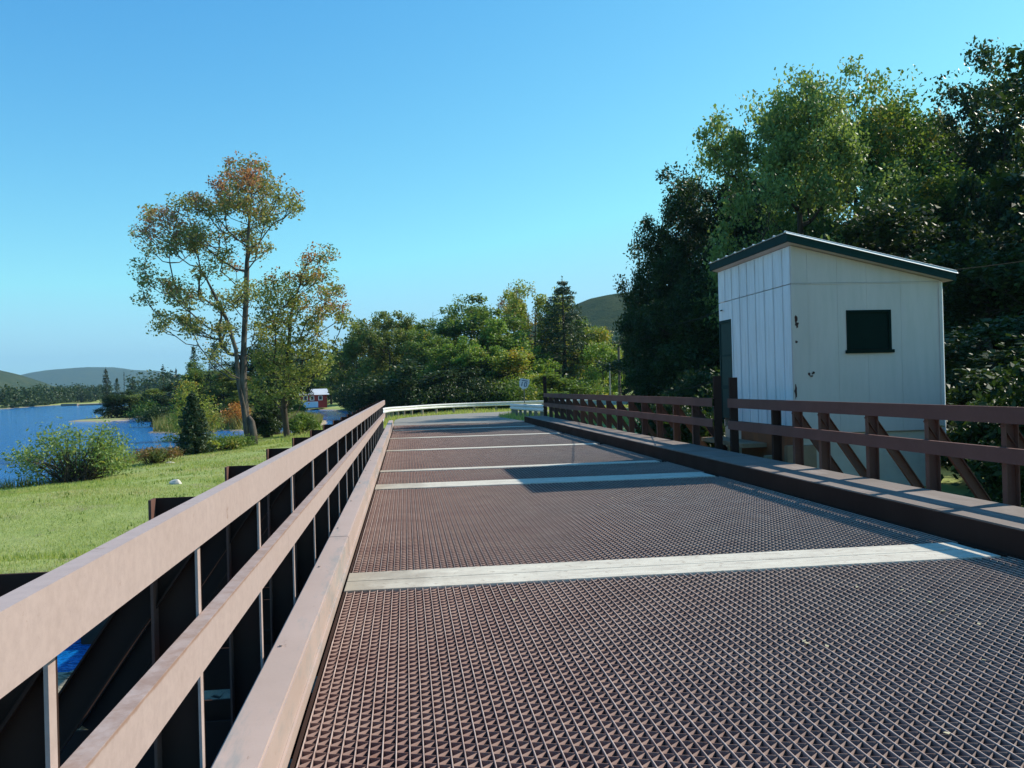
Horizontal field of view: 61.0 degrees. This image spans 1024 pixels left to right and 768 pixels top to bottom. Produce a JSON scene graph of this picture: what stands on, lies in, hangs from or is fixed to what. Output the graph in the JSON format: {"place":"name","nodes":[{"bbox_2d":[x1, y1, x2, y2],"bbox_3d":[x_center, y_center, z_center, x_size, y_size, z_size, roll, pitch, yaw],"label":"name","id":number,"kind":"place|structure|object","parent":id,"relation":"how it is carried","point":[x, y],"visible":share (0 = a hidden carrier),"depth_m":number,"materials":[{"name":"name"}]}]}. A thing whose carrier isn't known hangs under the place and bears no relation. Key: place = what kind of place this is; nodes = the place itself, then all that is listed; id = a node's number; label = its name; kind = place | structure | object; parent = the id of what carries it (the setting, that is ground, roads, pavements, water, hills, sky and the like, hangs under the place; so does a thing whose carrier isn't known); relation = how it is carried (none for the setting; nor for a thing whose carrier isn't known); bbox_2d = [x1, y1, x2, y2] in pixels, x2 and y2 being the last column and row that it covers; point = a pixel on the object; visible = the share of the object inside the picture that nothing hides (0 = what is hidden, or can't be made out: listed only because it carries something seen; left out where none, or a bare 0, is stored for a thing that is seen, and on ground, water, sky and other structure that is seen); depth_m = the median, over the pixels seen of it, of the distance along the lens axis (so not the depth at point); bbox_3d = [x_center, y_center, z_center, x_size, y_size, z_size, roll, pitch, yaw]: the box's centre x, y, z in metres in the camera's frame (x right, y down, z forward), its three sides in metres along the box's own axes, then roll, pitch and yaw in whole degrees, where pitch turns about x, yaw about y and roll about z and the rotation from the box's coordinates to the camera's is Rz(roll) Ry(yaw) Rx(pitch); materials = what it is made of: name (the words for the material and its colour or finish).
{"place":"outdoors","nodes":[
{"label":"outdoors","id":0,"kind":"place"},
{"bbox_2d":[0,370,53,390],"bbox_3d":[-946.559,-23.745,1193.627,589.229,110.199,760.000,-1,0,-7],"label":"hill","id":1,"kind":"structure","parent":0,"point":[9,379],"depth_m":1230.48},
{"bbox_2d":[22,367,180,394],"bbox_3d":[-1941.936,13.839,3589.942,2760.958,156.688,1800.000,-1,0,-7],"label":"mountain","id":2,"kind":"structure","parent":0,"point":[89,376],"depth_m":3304.67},
{"bbox_2d":[0,403,351,671],"bbox_3d":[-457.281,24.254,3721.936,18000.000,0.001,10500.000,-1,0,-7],"label":"lake water","id":3,"kind":"structure","parent":0,"point":[15,423],"depth_m":64.66,"materials":[{"name":"blue liquid"}]},
{"bbox_2d":[151,404,259,432],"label":"reeds","id":4,"kind":"object","parent":3,"relation":"on","point":[160,425],"visible":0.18,"depth_m":59.55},
{"bbox_2d":[58,670,424,767],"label":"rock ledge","id":5,"kind":"object","parent":3,"relation":"in","point":[63,677],"depth_m":7.11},
{"bbox_2d":[394,408,626,425],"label":"road","id":6,"kind":"structure","parent":0,"point":[489,417],"depth_m":47.03,"materials":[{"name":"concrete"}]},
{"bbox_2d":[0,392,1023,573],"bbox_3d":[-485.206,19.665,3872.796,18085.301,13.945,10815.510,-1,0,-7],"label":"ground","id":7,"kind":"structure","parent":0,"point":[948,480],"depth_m":15.81,"materials":[{"name":"green plant"}]},
{"bbox_2d":[0,382,113,407],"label":"woodland","id":8,"kind":"object","parent":7,"relation":"on","point":[24,397],"visible":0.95,"depth_m":303.22,"materials":[{"name":"green plant"}]},
{"bbox_2d":[0,415,148,485],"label":"shrub","id":9,"kind":"object","parent":7,"relation":"on","point":[70,473],"visible":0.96,"depth_m":23.84,"materials":[{"name":"green plant"}]},
{"bbox_2d":[45,441,147,477],"bbox_3d":[-11.957,2.161,25.053,1.990,1.310,2.604,-2,0,18],"label":"shrub","id":10,"kind":"object","parent":7,"relation":"on","point":[114,469],"visible":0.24,"depth_m":25.02,"materials":[{"name":"green plant"}]},
{"bbox_2d":[99,367,115,417],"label":"spruce tree","id":11,"kind":"object","parent":7,"relation":"on","point":[106,391],"visible":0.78,"depth_m":98.99,"materials":[{"name":"green plant"}]},
{"bbox_2d":[92,395,126,417],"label":"broadleaf tree","id":12,"kind":"object","parent":7,"relation":"on","point":[107,399],"visible":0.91,"depth_m":98.08,"materials":[{"name":"green plant"}]},
{"bbox_2d":[0,475,224,573],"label":"lawn grass","id":13,"kind":"structure","parent":7,"relation":"on","point":[47,555],"depth_m":15.87,"materials":[{"name":"plant"}]},
{"bbox_2d":[101,390,143,417],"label":"broadleaf tree","id":14,"kind":"object","parent":7,"relation":"on","point":[125,396],"visible":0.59,"depth_m":98.94,"materials":[{"name":"green plant"}]},
{"bbox_2d":[123,399,164,421],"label":"shrub","id":15,"kind":"object","parent":7,"relation":"on","point":[146,405],"visible":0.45,"depth_m":85.38,"materials":[{"name":"green plant"}]},
{"bbox_2d":[0,434,290,561],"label":"lawn weeds","id":16,"kind":"object","parent":7,"relation":"on","point":[104,479],"visible":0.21,"depth_m":20.02,"materials":[{"name":"green plant"}]},
{"bbox_2d":[123,388,167,417],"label":"broadleaf tree","id":17,"kind":"object","parent":7,"relation":"on","point":[140,399],"visible":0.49,"depth_m":99.65,"materials":[{"name":"green plant"}]},
{"bbox_2d":[0,433,306,493],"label":"lawn grass","id":18,"kind":"structure","parent":7,"relation":"on","point":[78,483],"depth_m":25.36,"materials":[{"name":"plant"}]},
{"bbox_2d":[131,404,181,426],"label":"shrub","id":19,"kind":"object","parent":7,"relation":"on","point":[158,411],"visible":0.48,"depth_m":70.10,"materials":[{"name":"green plant"}]},
{"bbox_2d":[130,442,184,464],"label":"shrub","id":20,"kind":"object","parent":7,"relation":"on","point":[155,455],"visible":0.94,"depth_m":29.00,"materials":[{"name":"green plant"}]},
{"bbox_2d":[0,426,322,488],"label":"shore grass","id":21,"kind":"structure","parent":7,"relation":"on","point":[28,483],"depth_m":23.69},
{"bbox_2d":[146,381,180,409],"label":"broadleaf tree","id":22,"kind":"object","parent":7,"relation":"on","point":[161,399],"visible":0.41,"depth_m":94.33,"materials":[{"name":"green plant"}]},
{"bbox_2d":[156,374,224,441],"bbox_3d":[-17.706,1.938,47.980,3.728,5.082,3.504,-1,0,-7],"label":"shrub","id":23,"kind":"object","parent":7,"relation":"on","point":[210,419],"visible":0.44,"depth_m":47.92,"materials":[{"name":"green plant"}]},
{"bbox_2d":[167,391,218,455],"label":"fir sapling","id":24,"kind":"object","parent":7,"relation":"on","point":[192,423],"visible":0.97,"depth_m":33.53,"materials":[{"name":"green plant"}]},
{"bbox_2d":[124,367,263,401],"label":"woodland","id":25,"kind":"object","parent":7,"relation":"on","point":[147,384],"visible":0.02,"depth_m":338.10,"materials":[{"name":"green plant"}]},
{"bbox_2d":[165,382,222,413],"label":"broadleaf tree","id":26,"kind":"object","parent":7,"relation":"on","point":[179,404],"visible":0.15,"depth_m":85.71,"materials":[{"name":"green plant"}]},
{"bbox_2d":[176,359,219,397],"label":"broadleaf tree","id":27,"kind":"object","parent":7,"relation":"on","point":[196,374],"visible":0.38,"depth_m":91.29,"materials":[{"name":"green plant"}]},
{"bbox_2d":[81,615,332,644],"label":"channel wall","id":28,"kind":"structure","parent":7,"relation":"on","point":[89,637],"depth_m":8.88,"materials":[{"name":"concrete"}]},
{"bbox_2d":[202,340,228,406],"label":"spruce tree","id":29,"kind":"object","parent":7,"relation":"on","point":[215,370],"visible":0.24,"depth_m":88.79,"materials":[{"name":"green plant"}]},
{"bbox_2d":[127,150,305,445],"bbox_3d":[-13.217,-3.563,38.759,8.174,13.713,6.183,-1,0,-7],"label":"maple tree","id":30,"kind":"object","parent":7,"relation":"on","point":[193,237],"visible":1,"depth_m":37.99,"materials":[{"name":"green plant"}]},
{"bbox_2d":[197,367,254,410],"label":"broadleaf tree","id":31,"kind":"object","parent":7,"relation":"on","point":[229,384],"visible":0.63,"depth_m":84.42,"materials":[{"name":"green plant"}]},
{"bbox_2d":[207,429,259,450],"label":"shrub","id":32,"kind":"object","parent":7,"relation":"on","point":[226,442],"visible":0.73,"depth_m":36.08,"materials":[{"name":"green plant"}]},
{"bbox_2d":[218,401,256,427],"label":"shrub","id":33,"kind":"object","parent":7,"relation":"on","point":[238,411],"visible":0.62,"depth_m":59.94,"materials":[{"name":"orange plant"}]},
{"bbox_2d":[220,342,295,407],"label":"broadleaf tree","id":34,"kind":"object","parent":7,"relation":"on","point":[250,369],"visible":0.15,"depth_m":88.85,"materials":[{"name":"green plant"}]},
{"bbox_2d":[250,399,281,437],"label":"shrub","id":35,"kind":"object","parent":7,"relation":"on","point":[267,424],"visible":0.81,"depth_m":45.40,"materials":[{"name":"green plant"}]},
{"bbox_2d":[250,363,294,434],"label":"broadleaf tree","id":36,"kind":"object","parent":7,"relation":"on","point":[270,383],"visible":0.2,"depth_m":48.59,"materials":[{"name":"green plant"}]},
{"bbox_2d":[261,348,323,400],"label":"broadleaf tree","id":37,"kind":"object","parent":7,"relation":"on","point":[308,389],"visible":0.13,"depth_m":93.97,"materials":[{"name":"green plant"}]},
{"bbox_2d":[238,241,357,437],"bbox_3d":[-10.334,-1.862,42.532,5.749,10.005,5.688,-1,0,-7],"label":"maple tree","id":38,"kind":"object","parent":7,"relation":"on","point":[285,365],"visible":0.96,"depth_m":41.64,"materials":[{"name":"green plant"}]},
{"bbox_2d":[288,412,322,434],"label":"shrub","id":39,"kind":"object","parent":7,"relation":"on","point":[299,424],"visible":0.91,"depth_m":44.55,"materials":[{"name":"green plant"}]},
{"bbox_2d":[297,389,328,407],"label":"cabin","id":40,"kind":"object","parent":7,"relation":"on","point":[318,399],"visible":0.71,"depth_m":118.26,"materials":[{"name":"red paint"}]},
{"bbox_2d":[304,352,340,404],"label":"broadleaf tree","id":41,"kind":"object","parent":7,"relation":"on","point":[318,384],"visible":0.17,"depth_m":131.96,"materials":[{"name":"green plant"}]},
{"bbox_2d":[324,319,388,413],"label":"maple tree","id":42,"kind":"object","parent":7,"relation":"on","point":[347,353],"visible":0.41,"depth_m":93.77,"materials":[{"name":"green plant"}]},
{"bbox_2d":[326,369,404,412],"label":"shrub","id":43,"kind":"object","parent":7,"relation":"on","point":[350,394],"visible":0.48,"depth_m":77.46,"materials":[{"name":"green plant"}]},
{"bbox_2d":[345,310,428,386],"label":"maple tree","id":44,"kind":"object","parent":7,"relation":"on","point":[377,340],"visible":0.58,"depth_m":91.09,"materials":[{"name":"green plant"}]},
{"bbox_2d":[368,374,443,414],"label":"shrub","id":45,"kind":"object","parent":7,"relation":"on","point":[408,391],"visible":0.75,"depth_m":74.19,"materials":[{"name":"green plant"}]},
{"bbox_2d":[359,358,461,410],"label":"broadleaf tree","id":46,"kind":"object","parent":7,"relation":"on","point":[407,368],"visible":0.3,"depth_m":75.11,"materials":[{"name":"green plant"}]},
{"bbox_2d":[415,294,468,376],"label":"birch tree","id":47,"kind":"object","parent":7,"relation":"on","point":[422,323],"visible":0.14,"depth_m":100.10,"materials":[{"name":"green plant"}]},
{"bbox_2d":[412,376,478,411],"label":"shrub","id":48,"kind":"object","parent":7,"relation":"on","point":[447,385],"visible":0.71,"depth_m":74.20,"materials":[{"name":"green plant"}]},
{"bbox_2d":[398,328,493,383],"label":"broadleaf tree","id":49,"kind":"object","parent":7,"relation":"on","point":[435,341],"visible":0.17,"depth_m":82.79,"materials":[{"name":"green plant"}]},
{"bbox_2d":[273,405,638,442],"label":"verge grass","id":50,"kind":"structure","parent":7,"relation":"on","point":[464,411],"depth_m":55.49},
{"bbox_2d":[260,328,656,399],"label":"woodland","id":51,"kind":"object","parent":7,"relation":"on","point":[332,351],"visible":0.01,"depth_m":159.15,"materials":[{"name":"green plant"}]},
{"bbox_2d":[415,336,507,381],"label":"broadleaf tree","id":52,"kind":"object","parent":7,"relation":"on","point":[464,356],"visible":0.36,"depth_m":81.02,"materials":[{"name":"green plant"}]},
{"bbox_2d":[415,356,518,391],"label":"broadleaf tree","id":53,"kind":"object","parent":7,"relation":"on","point":[460,377],"visible":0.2,"depth_m":78.67,"materials":[{"name":"green plant"}]},
{"bbox_2d":[419,293,533,379],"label":"broadleaf tree","id":54,"kind":"object","parent":7,"relation":"on","point":[473,317],"visible":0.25,"depth_m":90.14,"materials":[{"name":"green plant"}]},
{"bbox_2d":[438,370,516,409],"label":"shrub","id":55,"kind":"object","parent":7,"relation":"on","point":[482,391],"visible":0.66,"depth_m":74.57,"materials":[{"name":"green plant"}]},
{"bbox_2d":[383,399,603,427],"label":"guardrail","id":56,"kind":"object","parent":7,"relation":"on","point":[388,410],"visible":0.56,"depth_m":66.16,"materials":[{"name":"metal"}]},
{"bbox_2d":[483,372,551,408],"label":"shrub","id":57,"kind":"object","parent":7,"relation":"on","point":[513,392],"visible":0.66,"depth_m":74.52,"materials":[{"name":"green plant"}]},
{"bbox_2d":[476,318,561,386],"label":"broadleaf tree","id":58,"kind":"object","parent":7,"relation":"on","point":[491,331],"visible":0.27,"depth_m":87.20,"materials":[{"name":"green plant"}]},
{"bbox_2d":[488,347,560,397],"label":"young tree","id":59,"kind":"object","parent":7,"relation":"on","point":[511,358],"visible":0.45,"depth_m":79.28,"materials":[{"name":"green plant"}]},
{"bbox_2d":[499,279,578,387],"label":"maple tree","id":60,"kind":"object","parent":7,"relation":"on","point":[517,306],"visible":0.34,"depth_m":98.11,"materials":[{"name":"green plant"}]},
{"bbox_2d":[527,372,593,399],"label":"shrub","id":61,"kind":"object","parent":7,"relation":"on","point":[553,379],"visible":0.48,"depth_m":78.96,"materials":[{"name":"green plant"}]},
{"bbox_2d":[521,276,608,400],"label":"pine tree","id":62,"kind":"object","parent":7,"relation":"on","point":[567,324],"visible":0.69,"depth_m":90.83,"materials":[{"name":"green plant"}]},
{"bbox_2d":[510,401,627,416],"bbox_3d":[2.767,1.763,52.646,8.367,1.591,23.906,-2,0,25],"label":"guardrail","id":63,"kind":"object","parent":7,"relation":"on","point":[526,407],"visible":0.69,"depth_m":48.19,"materials":[{"name":"metal"}]},
{"bbox_2d":[547,373,617,399],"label":"shrub","id":64,"kind":"object","parent":7,"relation":"on","point":[600,390],"visible":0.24,"depth_m":80.12,"materials":[{"name":"green plant"}]},
{"bbox_2d":[562,326,623,386],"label":"maple tree","id":65,"kind":"object","parent":7,"relation":"on","point":[600,335],"visible":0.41,"depth_m":91.33,"materials":[{"name":"green plant"}]},
{"bbox_2d":[565,317,625,388],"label":"broadleaf tree","id":66,"kind":"object","parent":7,"relation":"on","point":[613,379],"visible":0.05,"depth_m":104.22,"materials":[{"name":"green plant"}]},
{"bbox_2d":[582,342,625,394],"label":"young tree","id":67,"kind":"object","parent":7,"relation":"on","point":[591,353],"visible":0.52,"depth_m":83.39,"materials":[{"name":"green plant"}]},
{"bbox_2d":[204,416,1023,767],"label":"road bridge","id":68,"kind":"structure","parent":7,"relation":"on","point":[504,594],"depth_m":5.88,"materials":[{"name":"brown metal"}]},
{"bbox_2d":[0,400,384,767],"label":"bridge railing","id":69,"kind":"object","parent":68,"relation":"attached to","point":[173,587],"visible":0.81,"depth_m":3.26,"materials":[{"name":"brown paint"}]},
{"bbox_2d":[543,376,1023,506],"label":"bridge railing","id":70,"kind":"object","parent":68,"relation":"on","point":[936,443],"visible":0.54,"depth_m":13.13,"materials":[{"name":"brown paint"}]},
{"bbox_2d":[588,335,666,375],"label":"maple tree","id":71,"kind":"object","parent":7,"relation":"on","point":[617,365],"visible":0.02,"depth_m":62.73,"materials":[{"name":"green plant"}]},
{"bbox_2d":[635,394,691,438],"bbox_3d":[4.672,1.136,25.776,2.358,1.700,2.311,-1,0,-7],"label":"shrub","id":72,"kind":"object","parent":7,"relation":"on","point":[669,410],"visible":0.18,"depth_m":25.23,"materials":[{"name":"green plant"}]},
{"bbox_2d":[623,283,719,406],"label":"maple tree","id":73,"kind":"object","parent":7,"relation":"on","point":[655,372],"visible":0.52,"depth_m":46.85,"materials":[{"name":"green plant"}]},
{"bbox_2d":[612,188,731,395],"bbox_3d":[9.504,-4.941,51.737,7.877,14.143,7.968,-1,0,-17],"label":"maple tree","id":74,"kind":"object","parent":7,"relation":"on","point":[663,276],"visible":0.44,"depth_m":50.48,"materials":[{"name":"green plant"}]},
{"bbox_2d":[652,364,717,413],"bbox_3d":[8.250,0.550,37.204,4.552,2.768,3.828,-2,0,42],"label":"shrub","id":75,"kind":"object","parent":7,"relation":"on","point":[697,379],"visible":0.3,"depth_m":36.67,"materials":[{"name":"green plant"}]},
{"bbox_2d":[663,410,725,447],"bbox_3d":[4.753,1.315,22.284,1.732,1.326,1.831,-1,0,-7],"label":"shrub","id":76,"kind":"object","parent":7,"relation":"on","point":[687,434],"visible":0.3,"depth_m":21.95,"materials":[{"name":"green plant"}]},
{"bbox_2d":[623,158,783,368],"bbox_3d":[12.410,-5.807,52.179,10.826,15.869,10.955,-1,0,-42],"label":"maple tree","id":77,"kind":"object","parent":7,"relation":"on","point":[683,208],"visible":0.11,"depth_m":50.30,"materials":[{"name":"green plant"}]},
{"bbox_2d":[694,366,723,426],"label":"shrub","id":78,"kind":"object","parent":7,"relation":"on","point":[710,396],"depth_m":28.68,"materials":[{"name":"green plant"}]},
{"bbox_2d":[654,235,774,379],"bbox_3d":[11.735,-2.711,45.747,9.351,9.610,9.466,-1,0,-19],"label":"maple tree","id":79,"kind":"object","parent":7,"relation":"on","point":[691,354],"visible":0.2,"depth_m":44.89,"materials":[{"name":"green plant"}]},
{"bbox_2d":[673,164,794,286],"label":"maple tree","id":80,"kind":"object","parent":7,"relation":"on","point":[710,222],"visible":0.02,"depth_m":58.75,"materials":[{"name":"green plant"}]},
{"bbox_2d":[686,54,922,327],"bbox_3d":[14.213,-6.650,43.429,10.826,17.452,11.696,-1,0,-31],"label":"ash tree","id":81,"kind":"object","parent":7,"relation":"on","point":[793,157],"visible":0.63,"depth_m":41.09,"materials":[{"name":"green plant"}]},
{"bbox_2d":[701,231,958,485],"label":"shed","id":82,"kind":"structure","parent":7,"relation":"on","point":[826,320],"depth_m":16.01,"materials":[{"name":"white painted wood"},{"name":"dark green painted wood"},{"name":"pale metal"}]},
{"bbox_2d":[721,322,731,417],"bbox_3d":[4.723,-0.293,19.035,0.035,2.080,0.630,-1,0,-7],"label":"door","id":83,"kind":"structure","parent":82,"relation":"in","point":[726,327],"depth_m":19.09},
{"bbox_2d":[849,312,887,349],"bbox_3d":[6.541,-0.973,15.974,0.760,0.670,0.018,-1,0,-7],"label":"window","id":84,"kind":"structure","parent":82,"relation":"in","point":[867,330],"depth_m":15.97,"materials":[{"name":"glass"}]},
{"bbox_2d":[846,310,891,349],"bbox_3d":[6.543,-0.974,15.962,0.870,0.768,0.053,-1,0,-7],"label":"window frame","id":85,"kind":"structure","parent":82,"relation":"in","point":[847,311],"depth_m":15.94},
{"bbox_2d":[748,64,965,293],"bbox_3d":[20.358,-8.058,52.360,14.565,20.206,14.088,-2,0,43],"label":"maple tree","id":86,"kind":"object","parent":7,"relation":"on","point":[894,131],"visible":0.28,"depth_m":48.49,"materials":[{"name":"green plant"}]},
{"bbox_2d":[831,68,961,220],"bbox_3d":[29.023,-10.187,63.721,13.634,24.254,13.791,-2,0,7],"label":"maple tree","id":87,"kind":"object","parent":7,"relation":"on","point":[885,88],"visible":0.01,"depth_m":61.50,"materials":[{"name":"green plant"}]},
{"bbox_2d":[817,194,1023,367],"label":"maple tree","id":88,"kind":"object","parent":7,"relation":"on","point":[889,220],"visible":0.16,"depth_m":36.22,"materials":[{"name":"green plant"}]},
{"bbox_2d":[855,145,1022,363],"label":"maple tree","id":89,"kind":"object","parent":7,"relation":"on","point":[930,192],"visible":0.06,"depth_m":43.92,"materials":[{"name":"green plant"}]},
{"bbox_2d":[917,89,1003,181],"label":"maple tree","id":90,"kind":"object","parent":7,"relation":"on","point":[939,116],"visible":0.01,"depth_m":51.95,"materials":[{"name":"green plant"}]},
{"bbox_2d":[904,239,1023,389],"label":"maple tree","id":91,"kind":"object","parent":7,"relation":"on","point":[1004,284],"visible":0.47,"depth_m":28.17,"materials":[{"name":"green plant"}]},
{"bbox_2d":[941,380,992,465],"bbox_3d":[9.651,0.878,19.059,3.011,2.001,3.623,-2,0,43],"label":"shrub","id":92,"kind":"object","parent":7,"relation":"on","point":[963,398],"visible":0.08,"depth_m":18.60,"materials":[{"name":"green plant"}]},
{"bbox_2d":[922,35,1023,352],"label":"maple tree","id":93,"kind":"object","parent":7,"relation":"on","point":[978,154],"visible":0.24,"depth_m":47.52,"materials":[{"name":"green plant"}]},
{"bbox_2d":[940,391,1021,486],"bbox_3d":[8.926,1.000,15.804,2.424,1.910,2.379,-2,0,15],"label":"shrub","id":94,"kind":"object","parent":7,"relation":"on","point":[967,432],"visible":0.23,"depth_m":15.59,"materials":[{"name":"green plant"}]},
{"bbox_2d":[943,125,1023,364],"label":"maple tree","id":95,"kind":"object","parent":7,"relation":"on","point":[977,208],"visible":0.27,"depth_m":39.00,"materials":[{"name":"green plant"}]},
{"bbox_2d":[945,357,1021,393],"bbox_3d":[12.050,0.491,22.762,4.216,2.640,4.713,-1,0,-24],"label":"shrub","id":96,"kind":"object","parent":7,"relation":"on","point":[953,382],"visible":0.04,"depth_m":22.63,"materials":[{"name":"green plant"}]},
{"bbox_2d":[944,312,1023,394],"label":"bush","id":97,"kind":"object","parent":7,"relation":"on","point":[1002,332],"visible":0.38,"depth_m":20.59,"materials":[{"name":"green plant"}]},
{"bbox_2d":[950,347,1023,506],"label":"shrub","id":98,"kind":"object","parent":7,"relation":"on","point":[1012,396],"visible":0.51,"depth_m":13.75,"materials":[{"name":"green plant"}]},
{"bbox_2d":[965,44,1023,285],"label":"maple tree","id":99,"kind":"object","parent":7,"relation":"on","point":[1008,65],"visible":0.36,"depth_m":32.74,"materials":[{"name":"green plant"}]},
{"bbox_2d":[979,167,1023,196],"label":"maple tree","id":100,"kind":"object","parent":7,"relation":"on","point":[995,184],"visible":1,"depth_m":27.40,"materials":[{"name":"green plant"}]},
{"bbox_2d":[0,0,1023,375],"label":"sky","id":101,"kind":"structure","parent":0,"point":[443,148],"materials":[{"name":"blue"}]},
{"bbox_2d":[520,292,644,341],"bbox_3d":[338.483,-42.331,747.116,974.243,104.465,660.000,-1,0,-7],"label":"hill","id":102,"kind":"structure","parent":0,"point":[605,310],"depth_m":616.89,"materials":[{"name":"plant"}]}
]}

